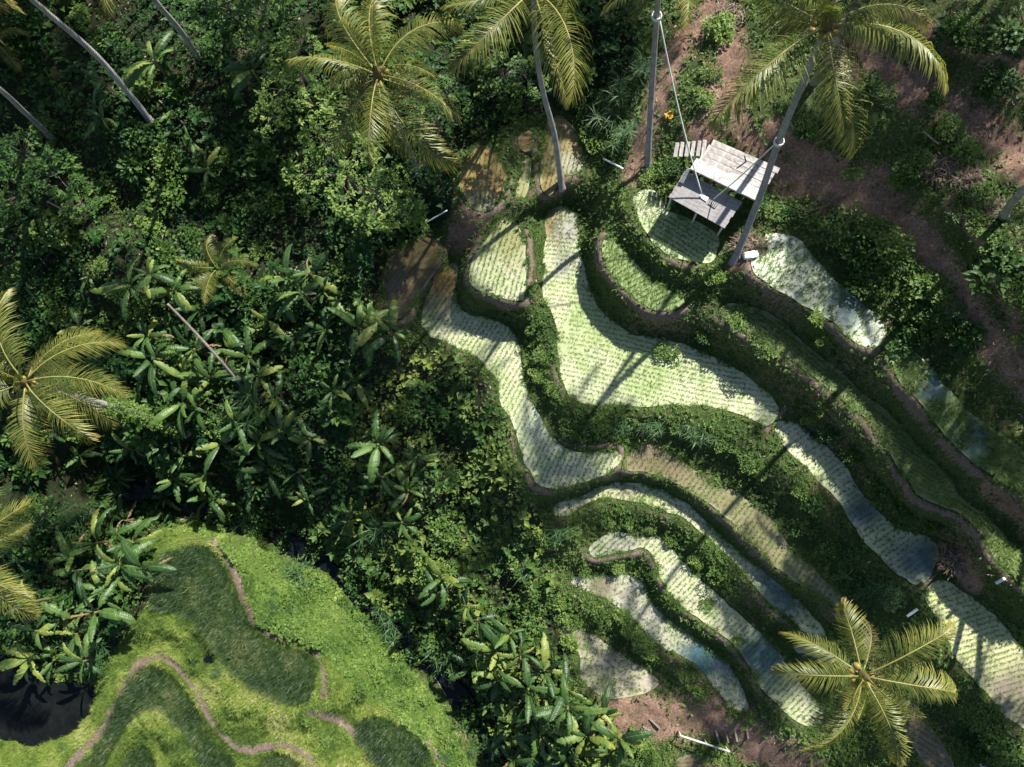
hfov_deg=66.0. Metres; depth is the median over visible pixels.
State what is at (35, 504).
shrub
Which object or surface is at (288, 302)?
banana plant
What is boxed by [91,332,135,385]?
shrub
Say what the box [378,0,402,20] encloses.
shrub
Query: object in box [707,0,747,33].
straw heap
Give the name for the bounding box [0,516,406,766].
lime grass
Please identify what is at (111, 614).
banana plant
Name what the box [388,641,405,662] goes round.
shrub
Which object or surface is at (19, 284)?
banana plant
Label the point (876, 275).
shrub
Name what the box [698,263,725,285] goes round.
shrub
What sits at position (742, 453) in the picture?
shrub
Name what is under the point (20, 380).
coconut palm
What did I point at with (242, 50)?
shrub
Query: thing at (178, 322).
shrub
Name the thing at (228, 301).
shrub
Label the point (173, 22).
coconut palm
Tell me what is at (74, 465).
shrub
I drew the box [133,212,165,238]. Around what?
shrub
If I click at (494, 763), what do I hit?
shrub
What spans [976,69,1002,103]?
shrub
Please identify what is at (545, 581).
shrub
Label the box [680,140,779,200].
deck
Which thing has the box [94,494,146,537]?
banana plant
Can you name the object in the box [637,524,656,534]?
shrub
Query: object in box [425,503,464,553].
shrub
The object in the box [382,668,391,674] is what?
shrub
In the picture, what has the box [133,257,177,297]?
banana plant
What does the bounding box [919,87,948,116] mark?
shrub
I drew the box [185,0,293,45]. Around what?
broadleaf tree
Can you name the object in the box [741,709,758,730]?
shrub
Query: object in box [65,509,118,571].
banana plant
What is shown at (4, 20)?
shrub
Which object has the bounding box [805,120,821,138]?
shrub
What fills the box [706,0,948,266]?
coconut palm
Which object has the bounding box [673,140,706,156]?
wooden steps
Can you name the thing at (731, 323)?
shrub
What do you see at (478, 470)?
jungle undergrowth
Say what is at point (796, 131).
shrub
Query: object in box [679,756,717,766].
rice seedlings
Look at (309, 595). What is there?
shrub
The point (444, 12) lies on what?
shrub
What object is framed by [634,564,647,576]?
shrub
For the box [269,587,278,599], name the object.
shrub
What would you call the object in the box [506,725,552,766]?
reed clump
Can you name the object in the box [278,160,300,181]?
shrub
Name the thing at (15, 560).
reed clump
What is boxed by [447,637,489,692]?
banana plant
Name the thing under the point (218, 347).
shrub
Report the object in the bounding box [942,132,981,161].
shrub
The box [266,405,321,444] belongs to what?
banana plant
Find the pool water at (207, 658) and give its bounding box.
[203,653,216,662]
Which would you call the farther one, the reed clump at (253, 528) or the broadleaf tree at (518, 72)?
the reed clump at (253, 528)
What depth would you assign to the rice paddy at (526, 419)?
45.86 m
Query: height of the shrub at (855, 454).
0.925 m
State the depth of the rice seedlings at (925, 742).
42.61 m
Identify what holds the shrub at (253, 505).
on the ground at (822, 166)
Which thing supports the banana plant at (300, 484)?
on the ground at (822, 166)
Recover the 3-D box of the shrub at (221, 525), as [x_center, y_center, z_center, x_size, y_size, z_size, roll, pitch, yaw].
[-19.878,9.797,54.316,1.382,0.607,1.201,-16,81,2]
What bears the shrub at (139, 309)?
on the ground at (822, 166)
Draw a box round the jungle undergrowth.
[0,0,643,766]
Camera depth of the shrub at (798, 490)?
42.66 m
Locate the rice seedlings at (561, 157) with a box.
[541,117,578,190]
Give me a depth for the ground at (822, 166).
44.94 m
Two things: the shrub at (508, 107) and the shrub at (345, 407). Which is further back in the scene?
the shrub at (345, 407)
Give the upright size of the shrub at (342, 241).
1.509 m
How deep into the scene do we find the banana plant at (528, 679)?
46.04 m
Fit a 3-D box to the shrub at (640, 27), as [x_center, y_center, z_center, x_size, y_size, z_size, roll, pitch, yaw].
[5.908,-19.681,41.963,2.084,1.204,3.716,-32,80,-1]
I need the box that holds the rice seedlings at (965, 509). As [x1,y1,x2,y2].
[723,303,1023,580]
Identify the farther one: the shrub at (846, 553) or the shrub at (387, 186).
the shrub at (387, 186)
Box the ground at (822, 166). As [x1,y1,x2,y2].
[0,0,1023,766]
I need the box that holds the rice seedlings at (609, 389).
[545,209,775,421]
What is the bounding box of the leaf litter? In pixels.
[0,0,1023,766]
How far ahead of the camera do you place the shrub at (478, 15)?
44.05 m
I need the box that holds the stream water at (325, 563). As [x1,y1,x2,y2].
[118,481,508,766]
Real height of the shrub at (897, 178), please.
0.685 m
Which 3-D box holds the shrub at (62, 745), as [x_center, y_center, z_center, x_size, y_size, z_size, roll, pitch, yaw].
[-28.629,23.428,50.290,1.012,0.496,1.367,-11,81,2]
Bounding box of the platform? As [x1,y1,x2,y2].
[666,171,741,236]
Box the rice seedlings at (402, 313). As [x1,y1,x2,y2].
[386,240,438,314]
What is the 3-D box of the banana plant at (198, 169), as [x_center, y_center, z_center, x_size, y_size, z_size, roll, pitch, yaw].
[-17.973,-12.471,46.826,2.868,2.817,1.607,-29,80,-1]
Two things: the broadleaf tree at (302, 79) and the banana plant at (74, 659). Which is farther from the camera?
the banana plant at (74, 659)
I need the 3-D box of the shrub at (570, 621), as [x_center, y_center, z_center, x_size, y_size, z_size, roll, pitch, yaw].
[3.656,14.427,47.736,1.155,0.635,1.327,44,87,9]
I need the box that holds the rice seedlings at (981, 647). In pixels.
[931,584,1023,723]
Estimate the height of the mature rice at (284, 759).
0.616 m
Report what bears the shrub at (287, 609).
on the ground at (822, 166)
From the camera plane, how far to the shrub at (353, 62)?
45.15 m
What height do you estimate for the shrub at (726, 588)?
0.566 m
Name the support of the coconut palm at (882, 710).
on the ground at (822, 166)
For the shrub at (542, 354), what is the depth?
44.83 m
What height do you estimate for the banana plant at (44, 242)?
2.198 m
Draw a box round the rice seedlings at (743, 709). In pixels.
[576,576,744,710]
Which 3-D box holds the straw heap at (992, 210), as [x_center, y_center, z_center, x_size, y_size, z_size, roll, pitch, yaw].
[22.267,-8.045,36.887,2.699,0.977,2.394,0,81,4]
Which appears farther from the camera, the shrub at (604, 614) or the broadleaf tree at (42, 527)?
the broadleaf tree at (42, 527)
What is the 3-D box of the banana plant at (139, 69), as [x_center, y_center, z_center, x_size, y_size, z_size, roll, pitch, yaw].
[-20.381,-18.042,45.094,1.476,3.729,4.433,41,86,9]
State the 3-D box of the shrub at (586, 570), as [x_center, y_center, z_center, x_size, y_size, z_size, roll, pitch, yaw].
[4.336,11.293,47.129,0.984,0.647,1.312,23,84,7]
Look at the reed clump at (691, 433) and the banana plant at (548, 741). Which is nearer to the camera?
the reed clump at (691, 433)
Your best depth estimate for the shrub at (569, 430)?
44.54 m
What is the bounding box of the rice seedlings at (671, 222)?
[637,190,716,259]
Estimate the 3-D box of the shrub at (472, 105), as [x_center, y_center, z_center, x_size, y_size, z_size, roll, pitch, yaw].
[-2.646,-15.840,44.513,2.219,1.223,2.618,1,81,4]
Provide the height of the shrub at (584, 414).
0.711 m
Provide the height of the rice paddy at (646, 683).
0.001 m
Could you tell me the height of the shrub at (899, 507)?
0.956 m
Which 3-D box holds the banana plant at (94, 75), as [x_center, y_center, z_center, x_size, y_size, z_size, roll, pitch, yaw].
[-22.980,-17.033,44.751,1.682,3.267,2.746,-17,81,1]
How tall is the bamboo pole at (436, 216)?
1.047 m
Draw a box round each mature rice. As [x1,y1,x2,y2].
[79,663,237,766]
[120,740,157,766]
[145,540,317,710]
[250,752,298,766]
[351,712,435,766]
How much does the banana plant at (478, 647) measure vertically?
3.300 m
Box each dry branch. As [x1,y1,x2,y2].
[47,201,69,213]
[159,100,185,124]
[922,130,938,143]
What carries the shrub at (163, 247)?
on the ground at (822, 166)
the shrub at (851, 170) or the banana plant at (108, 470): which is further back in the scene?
the banana plant at (108, 470)
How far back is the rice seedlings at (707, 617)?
45.44 m
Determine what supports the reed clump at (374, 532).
on the ground at (822, 166)
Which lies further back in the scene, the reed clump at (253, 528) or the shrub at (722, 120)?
the reed clump at (253, 528)
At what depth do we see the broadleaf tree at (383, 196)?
43.33 m
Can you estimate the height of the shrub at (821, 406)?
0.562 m
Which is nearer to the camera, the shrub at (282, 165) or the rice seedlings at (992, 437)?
the rice seedlings at (992, 437)
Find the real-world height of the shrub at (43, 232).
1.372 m
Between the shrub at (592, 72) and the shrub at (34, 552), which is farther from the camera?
the shrub at (34, 552)
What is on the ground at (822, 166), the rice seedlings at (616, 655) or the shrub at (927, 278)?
the shrub at (927, 278)
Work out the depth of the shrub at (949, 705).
41.77 m
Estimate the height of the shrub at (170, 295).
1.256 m
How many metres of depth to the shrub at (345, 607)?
52.25 m
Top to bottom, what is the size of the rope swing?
7.645 m
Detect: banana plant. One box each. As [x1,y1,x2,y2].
[0,621,31,656]
[0,638,51,684]
[5,579,70,625]
[7,609,61,649]
[9,268,47,297]
[32,600,88,638]
[34,221,71,252]
[36,637,83,686]
[40,420,67,445]
[48,526,87,571]
[53,561,109,598]
[54,630,104,682]
[57,306,94,346]
[59,612,104,662]
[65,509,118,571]
[66,445,100,467]
[73,264,109,300]
[74,558,122,612]
[74,577,135,642]
[81,58,120,105]
[84,100,117,139]
[90,256,145,321]
[91,554,134,602]
[94,461,135,490]
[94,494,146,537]
[94,538,157,589]
[100,518,145,547]
[107,516,161,556]
[109,431,144,463]
[118,337,177,396]
[121,538,176,584]
[125,31,178,88]
[127,315,174,359]
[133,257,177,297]
[142,269,204,313]
[147,375,213,438]
[150,484,181,511]
[153,354,208,408]
[154,462,189,502]
[160,326,220,377]
[168,437,203,473]
[172,386,220,430]
[175,290,233,337]
[176,346,253,392]
[180,145,226,185]
[181,457,218,498]
[183,127,217,156]
[187,475,235,522]
[195,415,242,474]
[202,310,248,338]
[209,335,244,375]
[219,325,281,392]
[219,399,254,455]
[220,448,255,488]
[221,43,270,100]
[232,359,282,402]
[232,420,288,465]
[237,441,286,498]
[237,463,270,512]
[251,298,292,341]
[258,244,321,303]
[263,273,302,322]
[263,369,289,429]
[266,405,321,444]
[269,319,320,351]
[274,251,341,294]
[274,265,334,319]
[281,463,311,501]
[287,486,331,514]
[288,416,323,463]
[296,272,348,323]
[305,306,334,352]
[319,374,350,409]
[327,303,390,366]
[344,361,372,405]
[345,409,402,483]
[348,502,381,539]
[355,307,398,347]
[357,473,391,496]
[363,299,410,362]
[364,462,395,496]
[383,507,424,541]
[384,465,425,509]
[402,442,440,476]
[418,557,470,608]
[421,569,451,608]
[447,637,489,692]
[453,604,501,642]
[455,587,479,624]
[460,622,517,670]
[471,668,523,692]
[477,680,505,715]
[484,617,525,660]
[488,699,532,753]
[496,628,535,671]
[498,657,542,723]
[499,745,543,766]
[510,715,554,757]
[510,720,559,763]
[528,632,562,699]
[529,653,591,721]
[532,673,610,741]
[544,747,585,766]
[545,719,568,760]
[554,702,614,760]
[582,684,620,736]
[584,745,631,766]
[591,714,653,766]
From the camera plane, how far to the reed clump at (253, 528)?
53.52 m
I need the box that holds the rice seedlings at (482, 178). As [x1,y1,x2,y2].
[463,147,502,207]
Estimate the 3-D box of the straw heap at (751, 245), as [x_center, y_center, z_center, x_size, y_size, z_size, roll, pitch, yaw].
[12.482,-7.214,40.950,2.745,0.961,2.227,0,81,4]
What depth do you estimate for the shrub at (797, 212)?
40.43 m
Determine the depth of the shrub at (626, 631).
46.58 m
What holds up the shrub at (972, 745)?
on the ground at (822, 166)
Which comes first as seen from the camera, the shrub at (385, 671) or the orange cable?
the orange cable
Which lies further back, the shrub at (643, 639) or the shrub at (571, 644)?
the shrub at (571, 644)
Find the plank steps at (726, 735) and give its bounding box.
[715,726,748,742]
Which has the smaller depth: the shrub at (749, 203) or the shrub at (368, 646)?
the shrub at (749, 203)
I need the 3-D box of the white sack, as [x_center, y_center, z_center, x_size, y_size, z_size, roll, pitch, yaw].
[12.322,-6.626,40.697,0.827,0.322,0.418,-12,81,2]
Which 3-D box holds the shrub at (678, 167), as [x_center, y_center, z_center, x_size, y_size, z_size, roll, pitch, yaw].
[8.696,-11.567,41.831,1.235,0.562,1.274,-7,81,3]
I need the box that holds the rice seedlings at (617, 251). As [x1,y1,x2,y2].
[605,237,681,307]
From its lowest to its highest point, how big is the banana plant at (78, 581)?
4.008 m
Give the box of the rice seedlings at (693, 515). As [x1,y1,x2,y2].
[556,481,821,635]
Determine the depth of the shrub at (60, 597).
49.93 m
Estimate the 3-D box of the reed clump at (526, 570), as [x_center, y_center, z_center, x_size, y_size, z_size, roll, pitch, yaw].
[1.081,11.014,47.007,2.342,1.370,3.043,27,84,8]
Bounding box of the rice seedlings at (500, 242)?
[471,222,523,297]
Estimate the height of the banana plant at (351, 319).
4.011 m
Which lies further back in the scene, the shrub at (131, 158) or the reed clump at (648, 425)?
the shrub at (131, 158)
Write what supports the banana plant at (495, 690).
on the ground at (822, 166)
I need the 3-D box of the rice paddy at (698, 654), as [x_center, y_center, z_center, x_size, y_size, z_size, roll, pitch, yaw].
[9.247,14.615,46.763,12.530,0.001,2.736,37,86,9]
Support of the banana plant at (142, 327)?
on the ground at (822, 166)
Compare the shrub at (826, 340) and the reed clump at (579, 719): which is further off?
the reed clump at (579, 719)
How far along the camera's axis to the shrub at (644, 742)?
46.70 m
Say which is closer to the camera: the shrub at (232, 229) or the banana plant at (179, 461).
the shrub at (232, 229)
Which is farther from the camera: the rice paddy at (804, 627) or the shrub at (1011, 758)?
the rice paddy at (804, 627)
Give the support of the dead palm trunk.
on the ground at (822, 166)
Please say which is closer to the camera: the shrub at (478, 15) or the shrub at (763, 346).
the shrub at (763, 346)
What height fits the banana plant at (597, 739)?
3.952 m
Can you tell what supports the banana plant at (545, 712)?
on the ground at (822, 166)
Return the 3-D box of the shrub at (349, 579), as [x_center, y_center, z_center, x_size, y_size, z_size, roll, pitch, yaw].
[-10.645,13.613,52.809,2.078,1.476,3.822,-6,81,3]
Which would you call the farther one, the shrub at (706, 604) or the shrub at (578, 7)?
the shrub at (706, 604)
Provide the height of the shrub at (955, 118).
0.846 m
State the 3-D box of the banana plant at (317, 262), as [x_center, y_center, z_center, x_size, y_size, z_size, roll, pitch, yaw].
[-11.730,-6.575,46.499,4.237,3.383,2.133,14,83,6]
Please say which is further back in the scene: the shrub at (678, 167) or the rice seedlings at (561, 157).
the rice seedlings at (561, 157)
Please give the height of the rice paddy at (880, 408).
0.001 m
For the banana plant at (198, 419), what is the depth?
48.21 m
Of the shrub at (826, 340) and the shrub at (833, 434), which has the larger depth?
the shrub at (833, 434)
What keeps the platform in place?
on the ground at (822, 166)
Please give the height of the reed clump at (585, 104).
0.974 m
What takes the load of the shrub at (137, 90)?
on the ground at (822, 166)
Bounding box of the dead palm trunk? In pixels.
[166,303,251,402]
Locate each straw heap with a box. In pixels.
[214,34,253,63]
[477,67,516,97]
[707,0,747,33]
[727,225,775,263]
[917,147,965,189]
[933,539,971,581]
[948,163,986,195]
[962,190,1008,231]
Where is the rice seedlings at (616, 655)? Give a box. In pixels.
[563,625,657,696]
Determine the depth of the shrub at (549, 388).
44.32 m
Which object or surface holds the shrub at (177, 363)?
on the ground at (822, 166)
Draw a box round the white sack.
[743,250,758,259]
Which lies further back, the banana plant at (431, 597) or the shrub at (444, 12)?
the banana plant at (431, 597)
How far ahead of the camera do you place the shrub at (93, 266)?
47.23 m
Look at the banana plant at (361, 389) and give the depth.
47.39 m
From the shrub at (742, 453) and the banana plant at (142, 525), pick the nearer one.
the shrub at (742, 453)
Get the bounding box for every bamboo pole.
[427,210,446,222]
[603,158,623,169]
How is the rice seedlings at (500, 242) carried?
on the rice paddy at (506, 269)
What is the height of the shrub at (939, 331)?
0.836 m
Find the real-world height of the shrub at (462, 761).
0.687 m
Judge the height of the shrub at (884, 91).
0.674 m
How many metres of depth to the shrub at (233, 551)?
49.38 m
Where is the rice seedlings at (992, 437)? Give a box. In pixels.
[881,334,1023,488]
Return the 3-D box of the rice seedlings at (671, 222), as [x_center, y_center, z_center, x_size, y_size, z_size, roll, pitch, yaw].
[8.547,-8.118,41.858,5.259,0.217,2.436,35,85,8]
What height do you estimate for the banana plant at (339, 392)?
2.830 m
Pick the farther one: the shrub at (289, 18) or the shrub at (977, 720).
the shrub at (289, 18)
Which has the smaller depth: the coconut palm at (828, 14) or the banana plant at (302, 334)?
the coconut palm at (828, 14)
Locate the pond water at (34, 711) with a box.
[0,656,96,744]
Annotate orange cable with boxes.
[669,20,713,68]
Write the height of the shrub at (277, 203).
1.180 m
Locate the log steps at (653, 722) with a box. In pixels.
[642,718,660,738]
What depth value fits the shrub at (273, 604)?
49.12 m
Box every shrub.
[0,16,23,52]
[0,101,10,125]
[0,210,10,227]
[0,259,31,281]
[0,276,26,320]
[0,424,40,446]
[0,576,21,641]
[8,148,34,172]
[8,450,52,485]
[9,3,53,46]
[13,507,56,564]
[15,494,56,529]
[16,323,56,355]
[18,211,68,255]
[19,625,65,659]
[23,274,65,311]
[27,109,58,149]
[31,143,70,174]
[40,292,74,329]
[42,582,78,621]
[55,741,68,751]
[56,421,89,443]
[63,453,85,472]
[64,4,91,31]
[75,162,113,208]
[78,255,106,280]
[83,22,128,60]
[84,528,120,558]
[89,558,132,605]
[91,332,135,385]
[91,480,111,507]
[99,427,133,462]
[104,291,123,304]
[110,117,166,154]
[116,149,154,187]
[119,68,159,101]
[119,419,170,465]
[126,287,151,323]
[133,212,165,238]
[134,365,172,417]
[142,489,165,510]
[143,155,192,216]
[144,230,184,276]
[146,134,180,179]
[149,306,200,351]
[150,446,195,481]
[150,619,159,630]
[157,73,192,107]
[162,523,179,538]
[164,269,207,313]
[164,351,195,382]
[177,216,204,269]
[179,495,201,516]
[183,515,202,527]
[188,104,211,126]
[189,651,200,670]
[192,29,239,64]
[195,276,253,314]
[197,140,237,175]
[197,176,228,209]
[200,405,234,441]
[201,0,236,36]
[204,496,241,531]
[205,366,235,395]
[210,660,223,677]
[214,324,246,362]
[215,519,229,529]
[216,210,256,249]
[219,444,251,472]
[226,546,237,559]
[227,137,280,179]
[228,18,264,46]
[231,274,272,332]
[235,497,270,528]
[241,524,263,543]
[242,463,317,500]
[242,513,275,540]
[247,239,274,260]
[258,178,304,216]
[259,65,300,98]
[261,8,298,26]
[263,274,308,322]
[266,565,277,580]
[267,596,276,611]
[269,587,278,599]
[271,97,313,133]
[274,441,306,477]
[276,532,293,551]
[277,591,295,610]
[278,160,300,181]
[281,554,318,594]
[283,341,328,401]
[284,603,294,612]
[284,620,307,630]
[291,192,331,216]
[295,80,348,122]
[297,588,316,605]
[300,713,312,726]
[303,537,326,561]
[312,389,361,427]
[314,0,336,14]
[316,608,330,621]
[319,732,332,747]
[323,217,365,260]
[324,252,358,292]
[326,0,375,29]
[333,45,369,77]
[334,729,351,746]
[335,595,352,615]
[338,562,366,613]
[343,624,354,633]
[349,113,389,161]
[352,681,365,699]
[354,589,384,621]
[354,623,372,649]
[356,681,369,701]
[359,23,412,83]
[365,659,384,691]
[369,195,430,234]
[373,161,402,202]
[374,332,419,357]
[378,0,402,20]
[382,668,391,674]
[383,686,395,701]
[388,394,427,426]
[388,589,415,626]
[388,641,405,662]
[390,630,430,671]
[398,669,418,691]
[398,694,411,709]
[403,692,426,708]
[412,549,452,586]
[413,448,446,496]
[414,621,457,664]
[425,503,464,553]
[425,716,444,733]
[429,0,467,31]
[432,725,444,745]
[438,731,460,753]
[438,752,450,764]
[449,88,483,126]
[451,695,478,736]
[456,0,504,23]
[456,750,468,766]
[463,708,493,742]
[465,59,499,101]
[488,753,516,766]
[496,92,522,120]
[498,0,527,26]
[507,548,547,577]
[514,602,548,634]
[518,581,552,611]
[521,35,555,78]
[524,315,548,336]
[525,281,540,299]
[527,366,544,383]
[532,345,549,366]
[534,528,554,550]
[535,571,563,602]
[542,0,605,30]
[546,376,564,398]
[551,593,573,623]
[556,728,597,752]
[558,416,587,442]
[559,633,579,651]
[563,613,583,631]
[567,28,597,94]
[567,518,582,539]
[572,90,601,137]
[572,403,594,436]
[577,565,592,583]
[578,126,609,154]
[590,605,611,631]
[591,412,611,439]
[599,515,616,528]
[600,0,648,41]
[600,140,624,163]
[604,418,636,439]
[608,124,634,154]
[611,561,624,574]
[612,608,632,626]
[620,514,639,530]
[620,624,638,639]
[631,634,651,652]
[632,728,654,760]
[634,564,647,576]
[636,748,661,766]
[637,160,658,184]
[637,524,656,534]
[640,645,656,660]
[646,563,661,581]
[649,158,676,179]
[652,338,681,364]
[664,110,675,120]
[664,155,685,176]
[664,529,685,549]
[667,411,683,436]
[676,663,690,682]
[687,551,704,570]
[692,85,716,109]
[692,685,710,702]
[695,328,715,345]
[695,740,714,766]
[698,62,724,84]
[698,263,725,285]
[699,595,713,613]
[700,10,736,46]
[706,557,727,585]
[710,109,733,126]
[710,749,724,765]
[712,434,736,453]
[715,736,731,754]
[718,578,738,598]
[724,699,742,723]
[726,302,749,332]
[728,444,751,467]
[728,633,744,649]
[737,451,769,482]
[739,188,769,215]
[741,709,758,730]
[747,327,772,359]
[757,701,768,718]
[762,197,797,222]
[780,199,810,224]
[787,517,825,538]
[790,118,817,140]
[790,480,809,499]
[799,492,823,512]
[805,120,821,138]
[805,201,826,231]
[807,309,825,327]
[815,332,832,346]
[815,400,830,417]
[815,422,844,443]
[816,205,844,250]
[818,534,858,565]
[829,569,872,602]
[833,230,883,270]
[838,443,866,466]
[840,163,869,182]
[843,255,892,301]
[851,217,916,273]
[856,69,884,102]
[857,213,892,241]
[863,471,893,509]
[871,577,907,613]
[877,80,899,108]
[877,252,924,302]
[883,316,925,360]
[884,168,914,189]
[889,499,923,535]
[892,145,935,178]
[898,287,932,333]
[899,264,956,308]
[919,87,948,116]
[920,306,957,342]
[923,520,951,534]
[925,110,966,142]
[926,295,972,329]
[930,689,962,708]
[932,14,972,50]
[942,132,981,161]
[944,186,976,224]
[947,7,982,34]
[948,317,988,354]
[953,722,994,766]
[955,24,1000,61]
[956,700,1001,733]
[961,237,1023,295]
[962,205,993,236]
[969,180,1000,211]
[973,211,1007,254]
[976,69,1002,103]
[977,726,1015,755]
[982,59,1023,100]
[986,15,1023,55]
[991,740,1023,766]
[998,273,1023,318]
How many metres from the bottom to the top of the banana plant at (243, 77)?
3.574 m
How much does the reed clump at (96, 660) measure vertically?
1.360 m
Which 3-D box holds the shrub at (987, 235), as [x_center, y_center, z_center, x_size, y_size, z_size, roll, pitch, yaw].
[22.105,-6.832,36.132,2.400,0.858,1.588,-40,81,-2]
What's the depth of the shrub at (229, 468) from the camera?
51.50 m
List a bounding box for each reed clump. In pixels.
[0,532,38,592]
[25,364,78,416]
[41,498,101,551]
[52,636,87,662]
[72,635,121,677]
[102,459,138,503]
[214,376,266,443]
[230,507,268,537]
[328,504,406,553]
[370,596,399,629]
[376,617,418,649]
[419,638,460,687]
[462,634,506,669]
[468,725,519,765]
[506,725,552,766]
[512,549,550,587]
[539,686,597,763]
[540,521,576,548]
[576,91,613,119]
[583,90,622,136]
[600,71,646,111]
[606,112,655,152]
[627,49,666,86]
[630,422,656,438]
[638,413,667,440]
[675,421,700,441]
[684,427,725,448]
[832,565,899,605]
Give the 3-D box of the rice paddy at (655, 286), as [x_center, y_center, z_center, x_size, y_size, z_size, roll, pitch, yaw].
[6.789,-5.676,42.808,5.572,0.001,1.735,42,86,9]
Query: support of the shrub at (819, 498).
on the ground at (822, 166)
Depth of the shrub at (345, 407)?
47.81 m
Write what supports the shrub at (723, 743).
on the ground at (822, 166)
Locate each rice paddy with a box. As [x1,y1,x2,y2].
[383,237,441,317]
[421,262,621,488]
[459,145,507,210]
[469,220,527,300]
[515,156,530,199]
[518,131,533,151]
[540,115,582,194]
[542,206,778,425]
[552,482,825,640]
[563,625,658,698]
[571,573,748,712]
[589,532,823,725]
[602,237,683,310]
[623,444,850,609]
[633,189,719,262]
[675,753,721,766]
[720,303,1023,582]
[751,233,886,346]
[774,420,938,583]
[883,332,1023,492]
[896,699,953,766]
[925,580,1023,727]
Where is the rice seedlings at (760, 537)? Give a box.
[625,443,842,605]
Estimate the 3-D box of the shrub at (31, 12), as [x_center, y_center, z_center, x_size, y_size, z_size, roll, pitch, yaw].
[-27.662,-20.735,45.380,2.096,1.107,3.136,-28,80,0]
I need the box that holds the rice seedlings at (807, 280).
[754,231,884,347]
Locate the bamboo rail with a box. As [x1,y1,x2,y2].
[678,730,729,752]
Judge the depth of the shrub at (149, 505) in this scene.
54.87 m
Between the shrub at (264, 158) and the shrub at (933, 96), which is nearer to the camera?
the shrub at (933, 96)
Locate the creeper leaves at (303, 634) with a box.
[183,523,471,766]
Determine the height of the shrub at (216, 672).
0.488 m
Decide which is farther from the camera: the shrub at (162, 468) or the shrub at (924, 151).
the shrub at (162, 468)
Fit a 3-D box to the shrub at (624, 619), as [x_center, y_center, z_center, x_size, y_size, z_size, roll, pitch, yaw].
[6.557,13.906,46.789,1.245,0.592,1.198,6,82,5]
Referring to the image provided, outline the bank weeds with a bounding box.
[36,0,1023,766]
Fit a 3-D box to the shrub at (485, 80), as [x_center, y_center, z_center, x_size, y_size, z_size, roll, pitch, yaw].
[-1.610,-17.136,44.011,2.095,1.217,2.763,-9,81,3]
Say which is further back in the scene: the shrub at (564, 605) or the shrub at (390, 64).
the shrub at (564, 605)
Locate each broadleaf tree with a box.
[0,123,106,220]
[0,494,65,559]
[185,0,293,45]
[248,23,335,144]
[279,116,428,236]
[403,74,469,188]
[459,21,552,102]
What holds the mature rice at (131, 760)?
on the ground at (822, 166)
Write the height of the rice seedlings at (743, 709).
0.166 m
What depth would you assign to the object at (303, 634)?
49.82 m
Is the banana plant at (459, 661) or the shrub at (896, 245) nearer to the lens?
the shrub at (896, 245)
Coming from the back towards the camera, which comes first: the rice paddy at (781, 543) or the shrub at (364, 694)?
the shrub at (364, 694)
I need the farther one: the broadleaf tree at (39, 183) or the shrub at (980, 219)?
the broadleaf tree at (39, 183)
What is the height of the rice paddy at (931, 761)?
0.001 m
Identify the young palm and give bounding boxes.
[0,4,28,72]
[176,234,256,302]
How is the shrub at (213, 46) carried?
on the ground at (822, 166)
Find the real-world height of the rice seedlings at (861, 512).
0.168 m
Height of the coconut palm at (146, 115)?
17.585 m
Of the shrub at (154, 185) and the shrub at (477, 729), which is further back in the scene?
the shrub at (477, 729)
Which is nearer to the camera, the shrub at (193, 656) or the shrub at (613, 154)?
the shrub at (613, 154)
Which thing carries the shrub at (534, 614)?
on the ground at (822, 166)
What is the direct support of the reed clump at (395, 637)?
on the ground at (822, 166)
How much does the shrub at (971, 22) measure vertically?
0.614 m
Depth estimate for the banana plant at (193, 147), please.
45.63 m
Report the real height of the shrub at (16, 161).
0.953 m
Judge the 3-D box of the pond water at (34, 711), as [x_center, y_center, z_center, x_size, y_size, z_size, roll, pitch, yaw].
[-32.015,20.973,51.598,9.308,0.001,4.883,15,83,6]
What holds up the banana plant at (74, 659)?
on the ground at (822, 166)
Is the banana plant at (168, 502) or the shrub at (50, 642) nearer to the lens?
the shrub at (50, 642)
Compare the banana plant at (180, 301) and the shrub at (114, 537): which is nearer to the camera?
the banana plant at (180, 301)
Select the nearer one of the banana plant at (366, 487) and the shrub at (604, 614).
the shrub at (604, 614)
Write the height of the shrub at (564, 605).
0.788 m
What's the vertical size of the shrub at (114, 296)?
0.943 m
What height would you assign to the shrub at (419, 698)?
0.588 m
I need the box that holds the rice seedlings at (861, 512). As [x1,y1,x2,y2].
[779,425,934,578]
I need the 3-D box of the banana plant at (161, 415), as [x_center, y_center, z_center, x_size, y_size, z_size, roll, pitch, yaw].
[-20.021,1.337,48.737,2.647,3.610,4.063,14,83,6]
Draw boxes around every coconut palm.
[0,0,153,125]
[0,40,53,139]
[0,287,192,470]
[0,481,43,622]
[94,0,203,64]
[287,0,465,176]
[439,0,593,192]
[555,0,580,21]
[600,0,699,172]
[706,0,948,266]
[771,597,957,766]
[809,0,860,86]
[999,185,1023,220]
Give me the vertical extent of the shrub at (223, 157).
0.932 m
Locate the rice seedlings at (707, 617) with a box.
[590,534,817,722]
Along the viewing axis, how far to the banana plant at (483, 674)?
47.59 m
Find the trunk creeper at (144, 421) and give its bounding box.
[98,395,191,440]
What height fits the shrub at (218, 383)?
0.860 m
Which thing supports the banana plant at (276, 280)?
on the ground at (822, 166)
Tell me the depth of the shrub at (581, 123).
44.14 m
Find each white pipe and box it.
[906,608,917,616]
[995,577,1005,583]
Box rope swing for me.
[651,11,784,208]
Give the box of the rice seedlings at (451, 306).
[423,267,619,485]
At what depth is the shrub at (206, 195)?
47.65 m
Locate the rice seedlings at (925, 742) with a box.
[901,704,951,766]
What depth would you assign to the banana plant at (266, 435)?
49.11 m

